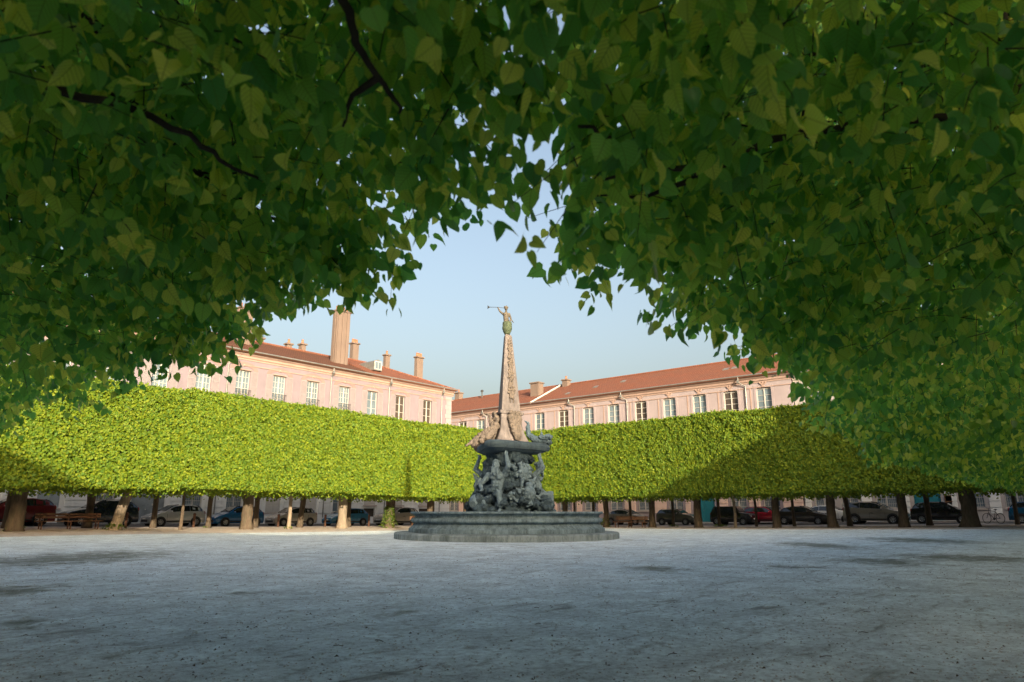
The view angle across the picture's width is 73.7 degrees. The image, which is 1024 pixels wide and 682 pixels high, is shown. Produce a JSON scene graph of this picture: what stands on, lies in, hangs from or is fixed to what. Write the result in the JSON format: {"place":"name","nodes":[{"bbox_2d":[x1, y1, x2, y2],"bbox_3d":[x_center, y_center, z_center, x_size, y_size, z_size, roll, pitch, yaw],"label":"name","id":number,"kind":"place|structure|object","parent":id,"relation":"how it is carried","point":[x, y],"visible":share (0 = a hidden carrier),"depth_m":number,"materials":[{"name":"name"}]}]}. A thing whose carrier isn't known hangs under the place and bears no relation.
{"place":"outdoors","nodes":[
{"label":"outdoors","id":0,"kind":"place"},
{"bbox_2d":[0,525,407,526],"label":"road","id":1,"kind":"structure","parent":0,"point":[186,526],"depth_m":48.63,"materials":[{"name":"asphalt"}]},
{"bbox_2d":[0,498,56,525],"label":"parked car","id":2,"kind":"object","parent":1,"relation":"on","point":[36,505],"visible":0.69,"depth_m":41.87,"materials":[{"name":"red paint"}]},
{"bbox_2d":[57,499,138,525],"bbox_3d":[-27.326,11.400,45.205,2.206,1.784,4.456,-12,-18,39],"label":"parked car","id":3,"kind":"object","parent":1,"relation":"on","point":[106,508],"visible":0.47,"depth_m":44.76,"materials":[{"name":"blue paint"}]},
{"bbox_2d":[140,504,204,525],"bbox_3d":[-24.193,12.482,48.784,2.086,1.585,4.006,-12,-18,39],"label":"parked car","id":4,"kind":"object","parent":1,"relation":"on","point":[169,514],"visible":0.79,"depth_m":48.30,"materials":[{"name":"silver metal"}]},
{"bbox_2d":[211,506,263,525],"bbox_3d":[-21.172,13.423,52.260,2.086,1.585,4.006,-12,-18,39],"label":"parked car","id":5,"kind":"object","parent":1,"relation":"on","point":[228,516],"visible":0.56,"depth_m":51.33,"materials":[{"name":"blue paint"}]},
{"bbox_2d":[265,507,316,525],"bbox_3d":[-18.054,14.385,55.849,2.086,1.585,4.006,-12,-18,39],"label":"parked car","id":6,"kind":"object","parent":1,"relation":"on","point":[310,516],"visible":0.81,"depth_m":55.29,"materials":[{"name":"beige paint"}]},
{"bbox_2d":[322,508,368,525],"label":"parked car","id":7,"kind":"object","parent":1,"relation":"on","point":[358,515],"visible":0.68,"depth_m":59.70,"materials":[{"name":"blue paint"}]},
{"bbox_2d":[373,507,417,524],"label":"parked car","id":8,"kind":"object","parent":1,"relation":"on","point":[403,515],"visible":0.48,"depth_m":63.64,"materials":[{"name":"beige paint"}]},
{"bbox_2d":[42,0,952,399],"label":"sky","id":9,"kind":"structure","parent":0,"point":[446,318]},
{"bbox_2d":[0,522,1023,681],"bbox_3d":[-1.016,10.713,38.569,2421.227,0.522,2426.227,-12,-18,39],"label":"ground","id":10,"kind":"structure","parent":0,"point":[192,546],"depth_m":8.25,"materials":[{"name":"gravel"}]},
{"bbox_2d":[0,298,43,434],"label":"overhead linden","id":11,"kind":"object","parent":10,"relation":"on","point":[4,388],"visible":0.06,"depth_m":9.25,"materials":[{"name":"green plant"}]},
{"bbox_2d":[0,412,67,527],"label":"clipped linden","id":12,"kind":"object","parent":10,"relation":"on","point":[7,506],"visible":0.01,"depth_m":38.47,"materials":[{"name":"green plant"}]},
{"bbox_2d":[0,375,113,531],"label":"clipped linden","id":13,"kind":"object","parent":10,"relation":"on","point":[38,464],"visible":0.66,"depth_m":35.15,"materials":[{"name":"green plant"}]},
{"bbox_2d":[35,513,103,529],"bbox_3d":[-25.514,10.415,39.379,0.550,0.930,3.400,-12,-18,39],"label":"bench","id":14,"kind":"object","parent":10,"relation":"on","point":[68,517],"visible":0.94,"depth_m":39.45,"materials":[{"name":"brown wood"}]},
{"bbox_2d":[0,10,145,440],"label":"overhead linden","id":15,"kind":"object","parent":10,"relation":"on","point":[29,392],"visible":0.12,"depth_m":6.87,"materials":[{"name":"green plant"}]},
{"bbox_2d":[54,404,147,527],"bbox_3d":[-25.425,7.402,42.049,4.360,8.291,4.619,-12,-18,39],"label":"clipped linden","id":16,"kind":"object","parent":10,"relation":"on","point":[89,508],"visible":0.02,"depth_m":41.48,"materials":[{"name":"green plant"}]},
{"bbox_2d":[68,379,190,529],"bbox_3d":[-22.293,6.786,39.532,5.126,8.528,4.904,-12,-18,39],"label":"clipped linden","id":17,"kind":"object","parent":10,"relation":"on","point":[152,472],"visible":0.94,"depth_m":38.46,"materials":[{"name":"green plant"}]},
{"bbox_2d":[135,404,202,527],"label":"clipped linden","id":18,"kind":"object","parent":10,"relation":"on","point":[153,521],"visible":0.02,"depth_m":44.37,"materials":[{"name":"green plant"}]},
{"bbox_2d":[0,523,410,524],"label":"kerb","id":19,"kind":"structure","parent":10,"relation":"on","point":[201,524],"depth_m":50.66,"materials":[{"name":"stone"}]},
{"bbox_2d":[155,387,256,529],"bbox_3d":[-19.578,7.510,42.699,5.259,8.620,4.616,-12,-18,39],"label":"clipped linden","id":20,"kind":"object","parent":10,"relation":"on","point":[208,451],"visible":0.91,"depth_m":41.50,"materials":[{"name":"green plant"}]},
{"bbox_2d":[186,410,244,527],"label":"clipped linden","id":21,"kind":"object","parent":10,"relation":"on","point":[209,513],"visible":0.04,"depth_m":47.19,"materials":[{"name":"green plant"}]},
{"bbox_2d":[0,303,457,522],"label":"town house","id":22,"kind":"structure","parent":10,"relation":"on","point":[338,378],"depth_m":64.85,"materials":[{"name":"pink stucco"},{"name":"grey limestone"},{"name":"orange-brown roof tile"}]},
{"bbox_2d":[131,493,164,522],"bbox_3d":[-27.553,12.072,51.627,0.153,3.580,2.480,-12,-18,39],"label":"door","id":23,"kind":"structure","parent":22,"relation":"in","point":[145,505],"depth_m":51.44,"materials":[{"name":"white paint"}]},
{"bbox_2d":[151,364,168,387],"bbox_3d":[-27.639,2.607,53.691,0.380,2.766,1.500,-12,-18,39],"label":"window","id":24,"kind":"structure","parent":22,"relation":"in","point":[163,382],"depth_m":53.73,"materials":[{"name":"white glass"}]},
{"bbox_2d":[185,494,201,505],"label":"window","id":25,"kind":"structure","parent":22,"relation":"in","point":[197,500],"depth_m":54.24,"materials":[{"name":"grey glass"}]},
{"bbox_2d":[195,364,210,391],"bbox_3d":[-25.427,3.246,56.247,0.380,2.766,1.500,-12,-18,39],"label":"window","id":26,"kind":"structure","parent":22,"relation":"in","point":[202,380],"depth_m":56.36,"materials":[{"name":"white glass"}]},
{"bbox_2d":[226,494,241,507],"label":"window","id":27,"kind":"structure","parent":22,"relation":"in","point":[234,501],"depth_m":56.72,"materials":[{"name":"grey glass"}]},
{"bbox_2d":[235,370,249,396],"bbox_3d":[-23.229,3.881,58.789,0.380,2.766,1.500,-12,-18,39],"label":"window","id":28,"kind":"structure","parent":22,"relation":"in","point":[242,379],"depth_m":59.02,"materials":[{"name":"white glass"}]},
{"bbox_2d":[272,376,284,401],"bbox_3d":[-20.999,4.526,61.368,0.380,2.766,1.500,-12,-18,39],"label":"window","id":29,"kind":"structure","parent":22,"relation":"in","point":[278,382],"depth_m":61.58,"materials":[{"name":"white glass"}]},
{"bbox_2d":[306,381,317,405],"bbox_3d":[-18.749,5.176,63.969,0.380,2.766,1.500,-12,-18,39],"label":"window","id":30,"kind":"structure","parent":22,"relation":"in","point":[312,387],"depth_m":64.19,"materials":[{"name":"white glass"}]},
{"bbox_2d":[338,386,348,409],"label":"window","id":31,"kind":"structure","parent":22,"relation":"in","point":[343,391],"depth_m":66.86,"materials":[{"name":"white glass"}]},
{"bbox_2d":[367,391,376,414],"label":"window","id":32,"kind":"structure","parent":22,"relation":"in","point":[371,400],"depth_m":69.42,"materials":[{"name":"white glass"}]},
{"bbox_2d":[395,396,403,419],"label":"window","id":33,"kind":"structure","parent":22,"relation":"in","point":[399,410],"depth_m":72.19,"materials":[{"name":"white paint"}]},
{"bbox_2d":[423,400,430,422],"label":"window","id":34,"kind":"structure","parent":22,"relation":"in","point":[426,404],"depth_m":75.07,"materials":[{"name":"white paint"}]},
{"bbox_2d":[216,397,306,528],"bbox_3d":[-17.128,8.299,45.731,5.501,8.668,4.316,-12,-18,39],"label":"clipped linden","id":35,"kind":"object","parent":10,"relation":"on","point":[273,414],"visible":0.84,"depth_m":44.56,"materials":[{"name":"green plant"}]},
{"bbox_2d":[234,422,294,527],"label":"clipped linden","id":36,"kind":"object","parent":10,"relation":"on","point":[255,521],"depth_m":49.70,"materials":[{"name":"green plant"}]},
{"bbox_2d":[0,0,577,398],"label":"overhead linden","id":37,"kind":"object","parent":10,"relation":"on","point":[179,159],"visible":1,"depth_m":2.72,"materials":[{"name":"green plant"}]},
{"bbox_2d":[269,404,352,528],"bbox_3d":[-14.671,9.041,48.560,5.511,8.669,4.348,-12,-18,39],"label":"clipped linden","id":38,"kind":"object","parent":10,"relation":"on","point":[320,456],"visible":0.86,"depth_m":47.31,"materials":[{"name":"green plant"}]},
{"bbox_2d":[286,420,339,526],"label":"clipped linden","id":39,"kind":"object","parent":10,"relation":"on","point":[301,513],"visible":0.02,"depth_m":52.49,"materials":[{"name":"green plant"}]},
{"bbox_2d":[318,410,401,528],"bbox_3d":[-12.020,9.880,51.664,5.534,8.650,5.088,-12,-18,39],"label":"clipped linden","id":40,"kind":"object","parent":10,"relation":"on","point":[363,485],"visible":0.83,"depth_m":50.48,"materials":[{"name":"green plant"}]},
{"bbox_2d":[331,425,390,526],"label":"clipped linden","id":41,"kind":"object","parent":10,"relation":"on","point":[349,501],"visible":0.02,"depth_m":55.72,"materials":[{"name":"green plant"}]},
{"bbox_2d":[365,418,443,527],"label":"clipped linden","id":42,"kind":"object","parent":10,"relation":"on","point":[425,453],"visible":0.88,"depth_m":53.90,"materials":[{"name":"green plant"}]},
{"bbox_2d":[410,423,478,511],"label":"clipped linden","id":43,"kind":"object","parent":10,"relation":"on","point":[459,438],"visible":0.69,"depth_m":57.02,"materials":[{"name":"green plant"}]},
{"bbox_2d":[450,428,485,511],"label":"clipped linden","id":44,"kind":"object","parent":10,"relation":"on","point":[483,458],"visible":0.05,"depth_m":59.68,"materials":[{"name":"green plant"}]},
{"bbox_2d":[394,305,618,542],"bbox_3d":[-0.228,3.595,31.054,9.740,10.888,9.740,-12,-18,39],"label":"fountain","id":45,"kind":"object","parent":10,"relation":"on","point":[511,499],"visible":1,"depth_m":28.88,"materials":[{"name":"stone"}]},
{"bbox_2d":[0,552,1023,681],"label":"loose pebbles","id":46,"kind":"object","parent":10,"relation":"on","point":[825,663],"visible":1,"depth_m":6.39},
{"bbox_2d":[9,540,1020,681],"bbox_3d":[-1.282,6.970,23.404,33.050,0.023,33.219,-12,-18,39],"label":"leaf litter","id":47,"kind":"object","parent":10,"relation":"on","point":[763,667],"visible":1,"depth_m":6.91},
{"bbox_2d":[523,427,584,511],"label":"clipped linden","id":48,"kind":"object","parent":10,"relation":"on","point":[551,458],"visible":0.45,"depth_m":58.51,"materials":[{"name":"green plant"}]},
{"bbox_2d":[559,422,629,526],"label":"clipped linden","id":49,"kind":"object","parent":10,"relation":"on","point":[584,486],"visible":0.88,"depth_m":56.52,"materials":[{"name":"green plant"}]},
{"bbox_2d":[449,354,804,522],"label":"peach hall","id":50,"kind":"structure","parent":10,"relation":"on","point":[688,390],"depth_m":73.09,"materials":[{"name":"paint"}]},
{"bbox_2d":[536,412,543,429],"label":"window","id":51,"kind":"structure","parent":50,"relation":"in","point":[539,416],"depth_m":81.12,"materials":[{"name":"white glass"}]},
{"bbox_2d":[559,410,567,428],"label":"window","id":52,"kind":"structure","parent":50,"relation":"in","point":[563,414],"depth_m":78.99,"materials":[{"name":"white paint"}]},
{"bbox_2d":[584,407,593,424],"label":"window","id":53,"kind":"structure","parent":50,"relation":"in","point":[588,411],"depth_m":76.82,"materials":[{"name":"white glass"}]},
{"bbox_2d":[583,500,596,511],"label":"window","id":54,"kind":"structure","parent":50,"relation":"in","point":[588,506],"depth_m":74.53,"materials":[{"name":"grey glass"}]},
{"bbox_2d":[609,404,619,423],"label":"window","id":55,"kind":"structure","parent":50,"relation":"in","point":[614,408],"depth_m":74.71,"materials":[{"name":"white glass"}]},
{"bbox_2d":[609,499,622,511],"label":"window","id":56,"kind":"structure","parent":50,"relation":"in","point":[615,505],"depth_m":72.45,"materials":[{"name":"grey glass"}]},
{"bbox_2d":[635,401,646,420],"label":"window","id":57,"kind":"structure","parent":50,"relation":"in","point":[641,408],"depth_m":72.63,"materials":[{"name":"white paint"}]},
{"bbox_2d":[637,498,648,511],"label":"window","id":58,"kind":"structure","parent":50,"relation":"in","point":[643,506],"depth_m":70.29,"materials":[{"name":"grey glass"}]},
{"bbox_2d":[664,398,675,417],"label":"window","id":59,"kind":"structure","parent":50,"relation":"in","point":[669,403],"depth_m":70.57,"materials":[{"name":"white glass"}]},
{"bbox_2d":[670,498,682,508],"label":"window","id":60,"kind":"structure","parent":50,"relation":"in","point":[677,504],"depth_m":68.00,"materials":[{"name":"white glass"}]},
{"bbox_2d":[693,394,706,413],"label":"window","id":61,"kind":"structure","parent":50,"relation":"in","point":[699,401],"depth_m":68.50,"materials":[{"name":"white glass"}]},
{"bbox_2d":[701,499,714,521],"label":"door","id":62,"kind":"structure","parent":50,"relation":"in","point":[707,506],"depth_m":65.94,"materials":[{"name":"metal"}]},
{"bbox_2d":[724,391,738,410],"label":"window","id":63,"kind":"structure","parent":50,"relation":"in","point":[730,397],"depth_m":66.45,"materials":[{"name":"white paint"}]},
{"bbox_2d":[730,496,746,509],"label":"window","id":64,"kind":"structure","parent":50,"relation":"in","point":[742,503],"depth_m":63.99,"materials":[{"name":"white glass"}]},
{"bbox_2d":[756,387,771,408],"bbox_3d":[23.765,5.630,64.236,1.660,2.715,0.380,-12,-18,39],"label":"window","id":65,"kind":"structure","parent":50,"relation":"in","point":[764,399],"depth_m":64.44,"materials":[{"name":"white glass"}]},
{"bbox_2d":[613,516,647,527],"bbox_3d":[9.609,14.758,55.581,3.000,0.930,0.550,-12,-18,39],"label":"bench","id":66,"kind":"object","parent":10,"relation":"on","point":[631,518],"visible":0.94,"depth_m":55.74,"materials":[{"name":"brown wood"}]},
{"bbox_2d":[602,419,674,527],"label":"clipped linden","id":67,"kind":"object","parent":10,"relation":"on","point":[636,464],"visible":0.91,"depth_m":53.85,"materials":[{"name":"green plant"}]},
{"bbox_2d":[648,428,687,525],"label":"clipped linden","id":68,"kind":"object","parent":10,"relation":"on","point":[673,515],"visible":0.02,"depth_m":57.64,"materials":[{"name":"brown plant"}]},
{"bbox_2d":[647,415,716,527],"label":"clipped linden","id":69,"kind":"object","parent":10,"relation":"on","point":[675,480],"visible":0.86,"depth_m":51.52,"materials":[{"name":"green plant"}]},
{"bbox_2d":[681,427,726,526],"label":"clipped linden","id":70,"kind":"object","parent":10,"relation":"on","point":[718,513],"visible":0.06,"depth_m":55.05,"materials":[{"name":"brown plant"}]},
{"bbox_2d":[688,409,748,527],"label":"clipped linden","id":71,"kind":"object","parent":10,"relation":"on","point":[712,479],"visible":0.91,"depth_m":49.46,"materials":[{"name":"leaf"},{"name":"dark brown bark"}]},
{"bbox_2d":[722,432,766,525],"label":"clipped linden","id":72,"kind":"object","parent":10,"relation":"on","point":[756,517],"visible":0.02,"depth_m":53.22,"materials":[{"name":"brown plant"}]},
{"bbox_2d":[727,406,802,527],"bbox_3d":[18.451,9.155,48.935,3.925,8.563,5.408,-12,-18,39],"label":"clipped linden","id":73,"kind":"object","parent":10,"relation":"on","point":[760,482],"visible":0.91,"depth_m":47.53,"materials":[{"name":"green plant"}]},
{"bbox_2d":[513,0,1023,413],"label":"overhead linden","id":74,"kind":"object","parent":10,"relation":"on","point":[692,176],"visible":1,"depth_m":2.89,"materials":[{"name":"green plant"}]},
{"bbox_2d":[763,427,813,525],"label":"clipped linden","id":75,"kind":"object","parent":10,"relation":"on","point":[793,514],"visible":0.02,"depth_m":51.37,"materials":[{"name":"brown plant"}]},
{"bbox_2d":[599,521,1014,523],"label":"kerb","id":76,"kind":"structure","parent":10,"relation":"on","point":[866,522],"depth_m":53.84,"materials":[{"name":"stone"}]},
{"bbox_2d":[604,527,1023,528],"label":"kerb","id":77,"kind":"structure","parent":10,"relation":"on","point":[828,528],"depth_m":44.38,"materials":[{"name":"stone"}]},
{"bbox_2d":[775,401,859,527],"bbox_3d":[21.274,8.521,46.585,4.560,8.526,5.250,-12,-18,39],"label":"clipped linden","id":78,"kind":"object","parent":10,"relation":"on","point":[826,474],"visible":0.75,"depth_m":45.29,"materials":[{"name":"green plant"}]},
{"bbox_2d":[808,439,885,525],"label":"clipped linden","id":79,"kind":"object","parent":10,"relation":"on","point":[847,512],"visible":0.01,"depth_m":49.03,"materials":[{"name":"brown plant"}]},
{"bbox_2d":[842,429,929,527],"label":"clipped linden","id":80,"kind":"object","parent":10,"relation":"on","point":[899,482],"visible":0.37,"depth_m":42.69,"materials":[{"name":"green plant"}]},
{"bbox_2d":[757,0,1023,459],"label":"overhead linden","id":81,"kind":"object","parent":10,"relation":"on","point":[922,389],"visible":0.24,"depth_m":7.63,"materials":[{"name":"green plant"}]},
{"bbox_2d":[792,363,1023,520],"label":"pale stone house","id":82,"kind":"structure","parent":10,"relation":"on","point":[1002,503],"depth_m":53.30,"materials":[{"name":"grey paint"}]},
{"bbox_2d":[876,493,897,509],"bbox_3d":[30.874,12.739,56.390,1.790,2.356,0.380,-12,-18,39],"label":"window","id":83,"kind":"structure","parent":82,"relation":"in","point":[891,502],"depth_m":56.25,"materials":[{"name":"white glass"}]},
{"bbox_2d":[914,493,940,503],"bbox_3d":[33.186,12.831,54.477,1.880,3.430,0.158,-12,-18,39],"label":"door","id":84,"kind":"structure","parent":82,"relation":"in","point":[917,499],"depth_m":54.42,"materials":[{"name":"metal"}]},
{"bbox_2d":[974,492,987,509],"bbox_3d":[35.470,11.804,52.649,1.740,2.356,0.380,-12,-18,39],"label":"window","id":85,"kind":"structure","parent":82,"relation":"in","point":[980,501],"depth_m":52.28,"materials":[{"name":"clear glass"}]},
{"bbox_2d":[1005,491,1023,509],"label":"window","id":86,"kind":"structure","parent":82,"relation":"in","point":[1018,498],"depth_m":51.09,"materials":[{"name":"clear glass"}]},
{"bbox_2d":[806,178,1023,473],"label":"overhead linden","id":87,"kind":"object","parent":10,"relation":"on","point":[992,415],"visible":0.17,"depth_m":10.65,"materials":[{"name":"green plant"}]},
{"bbox_2d":[875,468,955,525],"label":"clipped linden","id":88,"kind":"object","parent":10,"relation":"on","point":[929,520],"depth_m":45.90,"materials":[{"name":"brown plant"}]},
{"bbox_2d":[856,341,1023,474],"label":"overhead linden","id":89,"kind":"object","parent":10,"relation":"on","point":[966,457],"visible":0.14,"depth_m":14.40,"materials":[{"name":"green plant"}]},
{"bbox_2d":[915,466,1007,526],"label":"clipped linden","id":90,"kind":"object","parent":10,"relation":"on","point":[966,498],"visible":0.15,"depth_m":40.99,"materials":[{"name":"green plant"}]},
{"bbox_2d":[912,285,1022,485],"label":"overhead linden","id":91,"kind":"object","parent":10,"relation":"on","point":[984,465],"visible":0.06,"depth_m":18.42,"materials":[{"name":"green plant"}]},
{"bbox_2d":[943,461,1023,492],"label":"overhead linden","id":92,"kind":"object","parent":10,"relation":"on","point":[1008,474],"visible":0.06,"depth_m":21.37,"materials":[{"name":"green plant"}]},
{"bbox_2d":[957,342,1022,489],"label":"overhead linden","id":93,"kind":"object","parent":10,"relation":"on","point":[992,479],"visible":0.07,"depth_m":25.27,"materials":[{"name":"green plant"}]},
{"bbox_2d":[972,472,1023,490],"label":"overhead linden","id":94,"kind":"object","parent":10,"relation":"on","point":[996,485],"visible":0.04,"depth_m":28.11,"materials":[{"name":"green plant"}]},
{"bbox_2d":[973,489,1023,524],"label":"clipped linden","id":95,"kind":"object","parent":10,"relation":"on","point":[1015,511],"visible":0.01,"depth_m":42.94,"materials":[{"name":"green plant"}]},
{"bbox_2d":[998,484,1023,495],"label":"overhead linden","id":96,"kind":"object","parent":10,"relation":"on","point":[1011,489],"visible":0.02,"depth_m":30.88,"materials":[{"name":"green plant"}]},
{"bbox_2d":[600,522,1014,525],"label":"road","id":97,"kind":"structure","parent":0,"point":[799,524],"depth_m":55.47,"materials":[{"name":"asphalt"}]},
{"bbox_2d":[609,509,648,524],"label":"parked car","id":98,"kind":"object","parent":97,"relation":"on","point":[615,513],"visible":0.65,"depth_m":66.02,"materials":[{"name":"grey metal"}]},
{"bbox_2d":[656,509,694,524],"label":"parked car","id":99,"kind":"object","parent":97,"relation":"on","point":[682,516],"visible":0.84,"depth_m":62.51,"materials":[{"name":"grey paint"}]},
{"bbox_2d":[710,506,754,524],"bbox_3d":[19.352,15.265,59.642,3.756,1.668,2.066,-12,-18,39],"label":"parked car","id":100,"kind":"object","parent":97,"relation":"on","point":[742,515],"visible":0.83,"depth_m":59.15,"materials":[{"name":"black paint"}]},
{"bbox_2d":[744,506,771,521],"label":"parked car","id":101,"kind":"object","parent":97,"relation":"on","point":[764,513],"visible":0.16,"depth_m":59.20,"materials":[{"name":"red paint"}]},
{"bbox_2d":[780,506,826,524],"bbox_3d":[23.891,14.303,55.957,4.506,1.548,2.146,-12,-18,39],"label":"parked car","id":102,"kind":"object","parent":97,"relation":"on","point":[806,514],"visible":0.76,"depth_m":55.32,"materials":[{"name":"black metal"}]},
{"bbox_2d":[842,501,910,523],"bbox_3d":[28.047,13.254,52.625,4.456,1.745,2.206,-12,-18,39],"label":"parked car","id":103,"kind":"object","parent":97,"relation":"on","point":[862,511],"visible":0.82,"depth_m":52.14,"materials":[{"name":"grey metal"}]},
{"bbox_2d":[910,502,961,523],"bbox_3d":[31.256,12.458,49.510,4.006,1.585,2.086,-12,-18,39],"label":"parked car","id":104,"kind":"object","parent":97,"relation":"on","point":[943,511],"visible":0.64,"depth_m":49.10,"materials":[{"name":"black paint"}]},
{"bbox_2d":[982,508,1004,523],"bbox_3d":[32.435,11.781,46.005,0.556,1.030,1.737,7,-15,-11],"label":"bicycle","id":105,"kind":"object","parent":97,"relation":"on","point":[994,518],"visible":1,"depth_m":45.88,"materials":[{"name":"metal"}]},
{"bbox_2d":[1007,501,1023,523],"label":"parked car","id":106,"kind":"object","parent":97,"relation":"on","point":[1020,506],"visible":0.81,"depth_m":46.15,"materials":[{"name":"blue paint"}]},
{"bbox_2d":[703,520,955,522],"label":"pavement","id":107,"kind":"structure","parent":0,"point":[839,521],"depth_m":54.83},
{"bbox_2d":[811,505,846,521],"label":"parked car","id":108,"kind":"object","parent":107,"relation":"on","point":[839,512],"visible":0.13,"depth_m":56.53,"materials":[{"name":"white paint"}]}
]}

